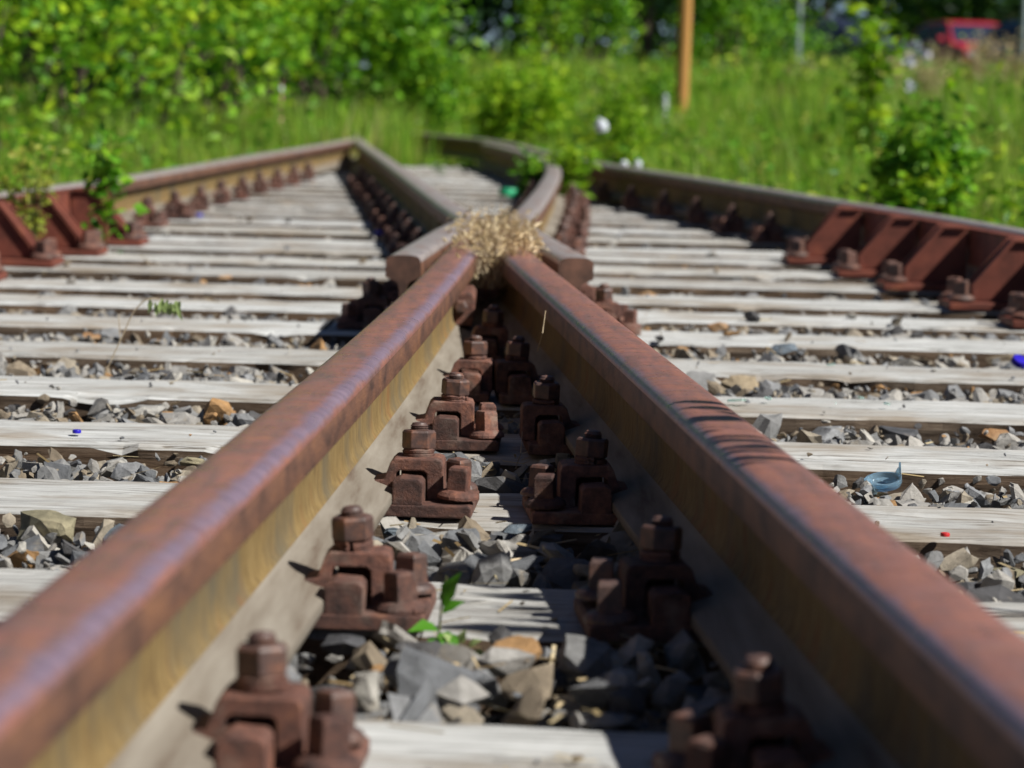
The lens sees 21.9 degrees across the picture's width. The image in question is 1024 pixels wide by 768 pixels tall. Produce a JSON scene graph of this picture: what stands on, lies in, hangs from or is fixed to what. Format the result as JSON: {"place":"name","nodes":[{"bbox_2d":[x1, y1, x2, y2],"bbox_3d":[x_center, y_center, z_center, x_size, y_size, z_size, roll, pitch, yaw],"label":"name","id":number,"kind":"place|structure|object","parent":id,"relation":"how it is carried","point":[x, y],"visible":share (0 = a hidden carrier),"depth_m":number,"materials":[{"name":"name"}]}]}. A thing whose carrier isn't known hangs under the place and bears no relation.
{"place":"outdoors","nodes":[
{"label":"outdoors","id":0,"kind":"place"},
{"bbox_2d":[103,298,182,375],"bbox_3d":[-0.624,-0.077,4.462,0.136,0.140,0.034,1,6,0],"label":"grass stalk","id":1,"kind":"object","parent":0,"point":[162,307],"depth_m":4.45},
{"bbox_2d":[215,41,1023,228],"bbox_3d":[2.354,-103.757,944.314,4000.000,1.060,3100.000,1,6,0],"label":"ground","id":2,"kind":"structure","parent":0,"point":[266,95],"depth_m":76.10,"materials":[{"name":"green plant"}]},
{"bbox_2d":[0,0,184,105],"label":"leafy tree","id":3,"kind":"object","parent":2,"relation":"on","point":[24,55],"visible":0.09,"depth_m":20.75,"materials":[{"name":"green plant"}]},
{"bbox_2d":[0,0,219,180],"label":"bush","id":4,"kind":"object","parent":2,"relation":"on","point":[113,12],"visible":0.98,"depth_m":12.39,"materials":[{"name":"green plant"}]},
{"bbox_2d":[0,0,279,162],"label":"bush","id":5,"kind":"object","parent":2,"relation":"on","point":[146,10],"visible":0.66,"depth_m":14.99,"materials":[{"name":"green plant"}]},
{"bbox_2d":[0,133,361,222],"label":"stock rail","id":6,"kind":"object","parent":2,"relation":"on","point":[158,187],"visible":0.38,"depth_m":11.03,"materials":[{"name":"metal"}]},
{"bbox_2d":[0,0,383,150],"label":"bush","id":7,"kind":"object","parent":2,"relation":"on","point":[255,60],"visible":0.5,"depth_m":16.75,"materials":[{"name":"green plant"}]},
{"bbox_2d":[56,0,354,127],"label":"bush","id":8,"kind":"object","parent":2,"relation":"on","point":[225,86],"visible":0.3,"depth_m":18.42,"materials":[{"name":"green plant"}]},
{"bbox_2d":[0,0,432,114],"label":"leafy tree","id":9,"kind":"object","parent":2,"relation":"on","point":[203,58],"visible":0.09,"depth_m":24.72,"materials":[{"name":"green plant"}]},
{"bbox_2d":[0,63,446,190],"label":"grass","id":10,"kind":"structure","parent":2,"relation":"on","point":[394,141],"depth_m":16.87,"materials":[{"name":"plant"}]},
{"bbox_2d":[92,0,480,104],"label":"leafy tree","id":11,"kind":"object","parent":2,"relation":"on","point":[474,47],"depth_m":30.14,"materials":[{"name":"green plant"}]},
{"bbox_2d":[167,0,512,131],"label":"bush","id":12,"kind":"object","parent":2,"relation":"on","point":[379,9],"visible":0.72,"depth_m":21.90,"materials":[{"name":"green plant"}]},
{"bbox_2d":[207,0,490,120],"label":"bush","id":13,"kind":"object","parent":2,"relation":"on","point":[307,88],"visible":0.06,"depth_m":26.84,"materials":[{"name":"green plant"}]},
{"bbox_2d":[320,0,489,134],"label":"bush","id":14,"kind":"object","parent":2,"relation":"on","point":[444,86],"visible":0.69,"depth_m":22.30,"materials":[{"name":"green plant"}]},
{"bbox_2d":[316,0,548,79],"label":"leafy tree","id":15,"kind":"object","parent":2,"relation":"on","point":[495,4],"visible":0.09,"depth_m":38.46,"materials":[{"name":"green plant"}]},
{"bbox_2d":[329,0,610,61],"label":"leafy tree","id":16,"kind":"object","parent":2,"relation":"on","point":[494,42],"visible":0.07,"depth_m":42.35,"materials":[{"name":"green plant"}]},
{"bbox_2d":[0,16,1023,226],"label":"undergrowth","id":17,"kind":"object","parent":2,"relation":"on","point":[147,161],"visible":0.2,"depth_m":14.36,"materials":[{"name":"green plant"}]},
{"bbox_2d":[443,36,605,167],"bbox_3d":[0.150,-2.048,19.492,0.958,1.053,1.279,7,9,43],"label":"bush","id":18,"kind":"object","parent":2,"relation":"on","point":[508,106],"visible":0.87,"depth_m":19.31,"materials":[{"name":"green plant"}]},
{"bbox_2d":[506,0,589,72],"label":"bush","id":19,"kind":"object","parent":2,"relation":"on","point":[538,11],"visible":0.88,"depth_m":29.66,"materials":[{"name":"green plant"}]},
{"bbox_2d":[447,0,671,60],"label":"leafy tree","id":20,"kind":"object","parent":2,"relation":"on","point":[518,20],"visible":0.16,"depth_m":45.16,"materials":[{"name":"green plant"}]},
{"bbox_2d":[161,0,1004,89],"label":"woods","id":21,"kind":"object","parent":2,"relation":"on","point":[515,36],"visible":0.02,"depth_m":85.38,"materials":[{"name":"green plant"}]},
{"bbox_2d":[489,0,678,63],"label":"leafy tree","id":22,"kind":"object","parent":2,"relation":"on","point":[642,30],"visible":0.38,"depth_m":41.56,"materials":[{"name":"green plant"}]},
{"bbox_2d":[552,0,641,70],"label":"bush","id":23,"kind":"object","parent":2,"relation":"on","point":[614,6],"visible":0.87,"depth_m":30.62,"materials":[{"name":"green plant"}]},
{"bbox_2d":[636,0,655,65],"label":"leafy tree","id":24,"kind":"object","parent":2,"relation":"on","point":[647,37],"visible":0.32,"depth_m":40.55,"materials":[{"name":"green plant"}]},
{"bbox_2d":[620,60,698,116],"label":"bush","id":25,"kind":"object","parent":2,"relation":"on","point":[661,90],"visible":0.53,"depth_m":20.75,"materials":[{"name":"green plant"}]},
{"bbox_2d":[484,0,840,59],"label":"leafy tree","id":26,"kind":"object","parent":2,"relation":"on","point":[674,12],"visible":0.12,"depth_m":50.12,"materials":[{"name":"green plant"}]},
{"bbox_2d":[674,0,691,127],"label":"wooden pole","id":27,"kind":"object","parent":2,"relation":"on","point":[683,47],"visible":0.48,"depth_m":20.30,"materials":[{"name":"brown wood"}]},
{"bbox_2d":[383,129,1023,279],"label":"stock rail","id":28,"kind":"object","parent":2,"relation":"on","point":[799,215],"visible":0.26,"depth_m":9.97,"materials":[{"name":"metal"}]},
{"bbox_2d":[653,0,832,70],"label":"bush","id":29,"kind":"object","parent":2,"relation":"on","point":[714,17],"visible":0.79,"depth_m":32.71,"materials":[{"name":"green plant"}]},
{"bbox_2d":[627,0,874,65],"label":"leafy tree","id":30,"kind":"object","parent":2,"relation":"on","point":[822,3],"visible":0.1,"depth_m":54.34,"materials":[{"name":"green plant"}]},
{"bbox_2d":[691,0,841,67],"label":"bush","id":31,"kind":"object","parent":2,"relation":"on","point":[805,40],"visible":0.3,"depth_m":36.65,"materials":[{"name":"green plant"}]},
{"bbox_2d":[741,16,930,69],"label":"parked car","id":32,"kind":"object","parent":2,"relation":"on","point":[842,25],"visible":0.16,"depth_m":56.64,"materials":[{"name":"blue paint"}]},
{"bbox_2d":[826,74,862,157],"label":"tall weed","id":33,"kind":"object","parent":2,"relation":"on","point":[846,93],"visible":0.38,"depth_m":14.88,"materials":[{"name":"green plant"}]},
{"bbox_2d":[841,0,917,160],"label":"tall weed","id":34,"kind":"object","parent":2,"relation":"on","point":[866,65],"visible":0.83,"depth_m":13.88,"materials":[{"name":"green plant"}]},
{"bbox_2d":[810,0,1017,43],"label":"leafy tree","id":35,"kind":"object","parent":2,"relation":"on","point":[902,12],"visible":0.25,"depth_m":76.69,"materials":[{"name":"green plant"}]},
{"bbox_2d":[898,38,970,99],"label":"dry weed","id":36,"kind":"object","parent":2,"relation":"on","point":[938,64],"visible":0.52,"depth_m":17.86,"materials":[{"name":"plant"}]},
{"bbox_2d":[866,0,1020,42],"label":"leafy tree","id":37,"kind":"object","parent":2,"relation":"on","point":[946,9],"visible":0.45,"depth_m":73.20,"materials":[{"name":"green plant"}]},
{"bbox_2d":[905,21,999,66],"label":"parked car","id":38,"kind":"object","parent":2,"relation":"on","point":[943,33],"visible":0.2,"depth_m":58.83,"materials":[{"name":"red paint"}]},
{"bbox_2d":[917,0,1021,23],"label":"leafy tree","id":39,"kind":"object","parent":2,"relation":"on","point":[1014,4],"visible":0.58,"depth_m":70.02,"materials":[{"name":"green plant"}]},
{"bbox_2d":[961,28,1009,95],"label":"dry weed","id":40,"kind":"object","parent":2,"relation":"on","point":[978,67],"visible":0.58,"depth_m":18.80,"materials":[{"name":"plant"}]},
{"bbox_2d":[978,21,1020,68],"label":"parked car","id":41,"kind":"object","parent":2,"relation":"on","point":[1010,28],"visible":0.1,"depth_m":56.89,"materials":[{"name":"blue paint"}]},
{"bbox_2d":[975,28,1023,98],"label":"dry weed","id":42,"kind":"object","parent":2,"relation":"on","point":[1009,62],"visible":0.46,"depth_m":17.84,"materials":[{"name":"plant"}]},
{"label":"trackbed","id":43,"kind":"structure","parent":2,"relation":"on","visible":0},
{"bbox_2d":[284,185,520,193],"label":"wooden sleeper","id":44,"kind":"object","parent":43,"relation":"on","point":[440,190],"visible":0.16,"depth_m":12.98,"materials":[{"name":"grey wood"}]},
{"bbox_2d":[299,180,516,188],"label":"wooden sleeper","id":45,"kind":"object","parent":43,"relation":"on","point":[320,182],"visible":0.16,"depth_m":13.57,"materials":[{"name":"grey wood"}]},
{"bbox_2d":[268,189,594,200],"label":"wooden sleeper","id":46,"kind":"object","parent":43,"relation":"on","point":[348,192],"visible":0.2,"depth_m":12.38,"materials":[{"name":"grey wood"}]},
{"bbox_2d":[249,193,621,207],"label":"wooden sleeper","id":47,"kind":"object","parent":43,"relation":"on","point":[353,198],"visible":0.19,"depth_m":11.79,"materials":[{"name":"grey wood"}]},
{"bbox_2d":[507,141,549,197],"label":"leafy weed","id":48,"kind":"object","parent":47,"relation":"on","point":[532,166],"visible":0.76,"depth_m":11.84,"materials":[{"name":"green plant"}]},
{"bbox_2d":[230,199,653,213],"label":"wooden sleeper","id":49,"kind":"object","parent":43,"relation":"on","point":[284,202],"visible":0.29,"depth_m":11.19,"materials":[{"name":"grey wood"}]},
{"bbox_2d":[213,204,686,221],"bbox_3d":[-0.303,-0.624,10.683,2.917,0.163,0.260,2,6,3],"label":"wooden sleeper","id":50,"kind":"object","parent":43,"relation":"on","point":[359,210],"visible":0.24,"depth_m":10.59,"materials":[{"name":"grey wood"}]},
{"bbox_2d":[196,210,711,229],"bbox_3d":[-0.268,-0.560,10.102,3.028,0.164,0.258,2,6,3],"label":"wooden sleeper","id":51,"kind":"object","parent":43,"relation":"on","point":[611,224],"visible":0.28,"depth_m":10.01,"materials":[{"name":"grey wood"}]},
{"bbox_2d":[169,218,753,238],"bbox_3d":[-0.235,-0.492,9.506,3.136,0.163,0.261,2,6,3],"label":"wooden sleeper","id":52,"kind":"object","parent":43,"relation":"on","point":[346,225],"visible":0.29,"depth_m":9.41,"materials":[{"name":"grey wood"}]},
{"bbox_2d":[161,190,195,218],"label":"rail fastening","id":53,"kind":"object","parent":52,"relation":"on","point":[178,209],"visible":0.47,"depth_m":9.50,"materials":[{"name":"orange metal"}]},
{"bbox_2d":[710,204,751,233],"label":"rail fastening","id":54,"kind":"object","parent":52,"relation":"on","point":[728,223],"visible":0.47,"depth_m":9.37,"materials":[{"name":"orange metal"}]},
{"bbox_2d":[144,225,787,251],"bbox_3d":[-0.211,-0.429,8.937,3.248,0.163,0.264,2,6,3],"label":"wooden sleeper","id":55,"kind":"object","parent":43,"relation":"on","point":[598,241],"visible":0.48,"depth_m":8.84,"materials":[{"name":"grey wood"}]},
{"bbox_2d":[131,196,168,226],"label":"rail fastening","id":56,"kind":"object","parent":55,"relation":"on","point":[152,217],"visible":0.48,"depth_m":8.93,"materials":[{"name":"orange metal"}]},
{"bbox_2d":[747,212,787,242],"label":"rail fastening","id":57,"kind":"object","parent":55,"relation":"on","point":[766,232],"visible":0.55,"depth_m":8.80,"materials":[{"name":"orange metal"}]},
{"bbox_2d":[147,235,786,258],"bbox_3d":[-0.189,-0.358,8.291,3.403,0.163,0.258,2,6,3],"label":"wooden sleeper","id":58,"kind":"object","parent":43,"relation":"on","point":[381,245],"visible":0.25,"depth_m":8.21,"materials":[{"name":"grey wood"}]},
{"bbox_2d":[55,252,879,284],"bbox_3d":[-0.155,-0.255,7.344,3.642,0.164,0.260,2,6,3],"label":"wooden sleeper","id":59,"kind":"object","parent":43,"relation":"on","point":[117,259],"visible":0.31,"depth_m":7.26,"materials":[{"name":"grey wood"}]},
{"bbox_2d":[48,123,148,253],"bbox_3d":[-1.174,-0.547,7.501,0.277,0.389,0.188,1,6,0],"label":"leafy weed","id":60,"kind":"object","parent":59,"relation":"on","point":[107,170],"visible":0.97,"depth_m":7.48,"materials":[{"name":"green plant"}]},
{"bbox_2d":[397,228,423,250],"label":"rail fastening","id":61,"kind":"object","parent":59,"relation":"on","point":[417,233],"visible":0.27,"depth_m":7.28,"materials":[{"name":"orange metal"}]},
{"bbox_2d":[350,139,479,296],"bbox_3d":[-0.484,-0.822,10.890,0.331,0.149,11.814,1,6,-4],"label":"wing rail","id":62,"kind":"object","parent":61,"relation":"on","point":[420,202],"visible":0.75,"depth_m":7.89,"materials":[{"name":"metal"}]},
{"bbox_2d":[100,243,836,271],"bbox_3d":[-0.171,-0.311,7.863,3.513,0.163,0.260,2,6,3],"label":"wooden sleeper","id":63,"kind":"object","parent":43,"relation":"on","point":[384,254],"visible":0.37,"depth_m":7.77,"materials":[{"name":"grey wood"}]},
{"bbox_2d":[3,263,942,301],"bbox_3d":[-0.148,-0.202,6.877,3.738,0.163,0.263,2,6,3],"label":"wooden sleeper","id":64,"kind":"object","parent":43,"relation":"on","point":[658,287],"visible":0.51,"depth_m":6.78,"materials":[{"name":"grey wood"}]},
{"bbox_2d":[0,279,1004,320],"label":"wooden sleeper","id":65,"kind":"object","parent":43,"relation":"on","point":[199,291],"visible":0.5,"depth_m":6.20,"materials":[{"name":"grey wood"}]},
{"bbox_2d":[0,187,148,279],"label":"guard rail","id":66,"kind":"object","parent":65,"relation":"on","point":[65,233],"visible":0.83,"depth_m":7.34,"materials":[{"name":"red metal"}]},
{"bbox_2d":[782,205,1023,327],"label":"guard rail","id":67,"kind":"object","parent":65,"relation":"on","point":[898,251],"visible":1,"depth_m":6.74,"materials":[{"name":"red metal"}]},
{"bbox_2d":[0,163,1023,767],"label":"ballast","id":68,"kind":"structure","parent":43,"relation":"on","point":[424,679],"depth_m":2.83,"materials":[{"name":"gravel"}]},
{"bbox_2d":[0,134,72,239],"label":"leafy weed","id":69,"kind":"object","parent":68,"relation":"on","point":[32,218],"visible":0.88,"depth_m":7.11,"materials":[{"name":"green plant"}]},
{"bbox_2d":[17,510,75,541],"bbox_3d":[-0.512,0.159,2.906,0.064,0.036,0.044,2,9,7],"label":"ballast stone","id":70,"kind":"object","parent":68,"relation":"on","point":[44,522],"visible":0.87,"depth_m":2.90,"materials":[{"name":"stone"}]},
{"bbox_2d":[321,634,365,656],"bbox_3d":[-0.145,0.227,2.303,0.042,0.018,0.027,1,11,11],"label":"ballast stone","id":71,"kind":"object","parent":68,"relation":"on","point":[337,645],"visible":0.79,"depth_m":2.29,"materials":[{"name":"stone"}]},
{"bbox_2d":[408,572,483,655],"bbox_3d":[-0.059,0.212,2.311,0.070,0.094,0.030,-1,7,-23],"label":"little weed","id":72,"kind":"object","parent":68,"relation":"on","point":[448,591],"visible":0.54,"depth_m":2.31,"materials":[{"name":"green plant"}]},
{"bbox_2d":[0,247,1023,767],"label":"straw litter","id":73,"kind":"object","parent":68,"relation":"on","point":[558,705],"visible":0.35,"depth_m":2.38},
{"bbox_2d":[476,142,593,290],"bbox_3d":[0.064,-0.812,10.909,0.385,0.149,11.754,1,6,-1],"label":"wing rail","id":74,"kind":"object","parent":68,"relation":"on","point":[546,201],"visible":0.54,"depth_m":8.14,"materials":[{"name":"metal"}]},
{"bbox_2d":[461,229,499,299],"bbox_3d":[-0.046,-0.282,5.995,0.152,0.129,0.740,1,6,0],"label":"crossing nose","id":75,"kind":"object","parent":74,"relation":"attached to","point":[484,293],"visible":0.07,"depth_m":5.63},
{"bbox_2d":[442,202,548,289],"bbox_3d":[-0.036,-0.292,5.443,0.223,0.151,0.937,1,6,0],"label":"dry grass tuft","id":76,"kind":"object","parent":75,"relation":"on","point":[500,236],"visible":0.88,"depth_m":5.23,"materials":[{"name":"plant"}]},
{"bbox_2d":[528,125,602,197],"bbox_3d":[0.235,-0.943,11.566,0.336,0.400,0.294,1,6,0],"label":"leafy weed","id":77,"kind":"object","parent":68,"relation":"on","point":[572,167],"visible":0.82,"depth_m":11.53,"materials":[{"name":"green plant"}]},
{"bbox_2d":[874,492,889,497],"bbox_3d":[0.475,0.149,3.369,0.044,0.027,0.033,-10,12,-20],"label":"ballast stone","id":78,"kind":"object","parent":68,"relation":"on","point":[878,494],"visible":0.24,"depth_m":3.36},
{"bbox_2d":[864,462,901,491],"bbox_3d":[0.473,0.116,3.368,0.048,0.030,0.048,-7,18,1],"label":"broken bottle","id":79,"kind":"object","parent":78,"relation":"on","point":[887,481],"visible":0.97,"depth_m":3.37,"materials":[{"name":"blue glass"}]},
{"bbox_2d":[0,420,1023,507],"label":"wooden sleeper","id":80,"kind":"object","parent":43,"relation":"on","point":[143,443],"visible":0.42,"depth_m":3.55,"materials":[{"name":"grey wood"}]},
{"bbox_2d":[416,372,503,450],"bbox_3d":[-0.119,0.031,3.572,0.221,0.098,0.140,1,6,1],"label":"rail fastening","id":81,"kind":"object","parent":80,"relation":"on","point":[453,424],"visible":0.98,"depth_m":3.54,"materials":[{"name":"orange metal"}]},
{"bbox_2d":[520,375,579,454],"bbox_3d":[0.102,0.038,3.555,0.180,0.099,0.140,1,6,-4],"label":"rail fastening","id":82,"kind":"object","parent":80,"relation":"on","point":[544,427],"visible":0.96,"depth_m":3.53,"materials":[{"name":"orange metal"}]},
{"bbox_2d":[0,478,1023,591],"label":"wooden sleeper","id":83,"kind":"object","parent":43,"relation":"on","point":[90,506],"visible":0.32,"depth_m":2.99,"materials":[{"name":"grey wood"}]},
{"bbox_2d":[375,422,478,518],"bbox_3d":[-0.145,0.091,3.015,0.221,0.098,0.140,2,6,3],"label":"rail fastening","id":84,"kind":"object","parent":83,"relation":"on","point":[428,482],"visible":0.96,"depth_m":2.98,"materials":[{"name":"orange metal"}]},
{"bbox_2d":[520,430,627,524],"bbox_3d":[0.122,0.101,2.995,0.221,0.098,0.140,1,6,-4],"label":"rail fastening","id":85,"kind":"object","parent":83,"relation":"on","point":[582,493],"visible":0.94,"depth_m":2.96,"materials":[{"name":"orange metal"}]},
{"bbox_2d":[0,376,1023,444],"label":"wooden sleeper","id":86,"kind":"object","parent":43,"relation":"on","point":[936,419],"visible":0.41,"depth_m":4.09,"materials":[{"name":"grey wood"}]},
{"bbox_2d":[444,335,493,401],"bbox_3d":[-0.116,-0.029,4.128,0.180,0.097,0.139,1,6,1],"label":"rail fastening","id":87,"kind":"object","parent":86,"relation":"on","point":[474,365],"visible":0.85,"depth_m":4.10,"materials":[{"name":"orange metal"}]},
{"bbox_2d":[493,336,540,403],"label":"rail fastening","id":88,"kind":"object","parent":86,"relation":"on","point":[513,382],"visible":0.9,"depth_m":4.08,"materials":[{"name":"orange metal"}]},
{"bbox_2d":[0,341,1023,398],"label":"wooden sleeper","id":89,"kind":"object","parent":43,"relation":"on","point":[296,363],"visible":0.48,"depth_m":4.68,"materials":[{"name":"grey wood"}]},
{"bbox_2d":[363,302,508,359],"bbox_3d":[-0.143,-0.095,4.704,0.275,0.099,0.140,1,6,1],"label":"rail fastening","id":90,"kind":"object","parent":89,"relation":"on","point":[492,331],"visible":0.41,"depth_m":4.68,"materials":[{"name":"orange metal"}]},
{"bbox_2d":[0,313,1023,367],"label":"wooden sleeper","id":91,"kind":"object","parent":43,"relation":"on","point":[740,346],"visible":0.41,"depth_m":5.24,"materials":[{"name":"grey wood"}]},
{"bbox_2d":[336,277,390,329],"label":"rail fastening","id":92,"kind":"object","parent":91,"relation":"on","point":[359,313],"visible":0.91,"depth_m":5.30,"materials":[{"name":"orange metal"}]},
{"bbox_2d":[593,283,641,334],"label":"rail fastening","id":93,"kind":"object","parent":91,"relation":"on","point":[624,315],"visible":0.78,"depth_m":5.30,"materials":[{"name":"orange metal"}]},
{"bbox_2d":[0,568,1023,718],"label":"wooden sleeper","id":94,"kind":"object","parent":43,"relation":"on","point":[535,613],"visible":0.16,"depth_m":2.40,"materials":[{"name":"grey wood"}]},
{"bbox_2d":[304,505,436,631],"bbox_3d":[-0.179,0.159,2.396,0.217,0.101,0.140,2,6,3],"label":"rail fastening","id":95,"kind":"object","parent":94,"relation":"on","point":[368,587],"visible":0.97,"depth_m":2.37,"materials":[{"name":"orange metal"}]},
{"bbox_2d":[0,240,485,767],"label":"running rail","id":96,"kind":"object","parent":95,"relation":"on","point":[120,646],"visible":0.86,"depth_m":2.01,"materials":[{"name":"metal"}]},
{"bbox_2d":[453,285,476,325],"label":"spacer block","id":97,"kind":"structure","parent":96,"relation":"attached to","point":[464,307],"depth_m":4.88,"materials":[{"name":"orange metal"}]},
{"bbox_2d":[574,515,712,641],"bbox_3d":[0.169,0.169,2.371,0.218,0.099,0.140,1,6,-4],"label":"rail fastening","id":98,"kind":"object","parent":94,"relation":"on","point":[644,595],"visible":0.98,"depth_m":2.34,"materials":[{"name":"orange metal"}]},
{"bbox_2d":[485,242,1023,767],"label":"running rail","id":99,"kind":"object","parent":98,"relation":"on","point":[879,644],"visible":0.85,"depth_m":2.09,"materials":[{"name":"metal"}]},
{"bbox_2d":[355,720,668,767],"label":"wooden sleeper","id":100,"kind":"object","parent":43,"relation":"on","point":[467,746],"visible":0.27,"depth_m":1.94,"materials":[{"name":"grey wood"}]},
{"bbox_2d":[192,630,369,767],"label":"rail fastening","id":101,"kind":"object","parent":100,"relation":"on","point":[279,725],"visible":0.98,"depth_m":1.81,"materials":[{"name":"orange metal"}]},
{"bbox_2d":[652,654,835,767],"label":"rail fastening","id":102,"kind":"object","parent":100,"relation":"on","point":[758,719],"visible":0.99,"depth_m":1.78,"materials":[{"name":"orange metal"}]},
{"bbox_2d":[0,293,1023,339],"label":"wooden sleeper","id":103,"kind":"object","parent":43,"relation":"on","point":[327,311],"visible":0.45,"depth_m":5.75,"materials":[{"name":"grey wood"}]},
{"bbox_2d":[558,71,683,168],"bbox_3d":[0.640,-1.490,15.708,0.738,0.804,0.607,1,6,0],"label":"bush","id":104,"kind":"object","parent":43,"relation":"on","point":[620,122],"visible":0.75,"depth_m":15.66,"materials":[{"name":"green plant"}]},
{"bbox_2d":[859,78,991,218],"bbox_3d":[1.434,-0.709,9.203,0.456,0.714,0.524,1,6,0],"label":"leafy weed","id":105,"kind":"object","parent":43,"relation":"on","point":[916,174],"visible":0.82,"depth_m":9.10,"materials":[{"name":"green plant"}]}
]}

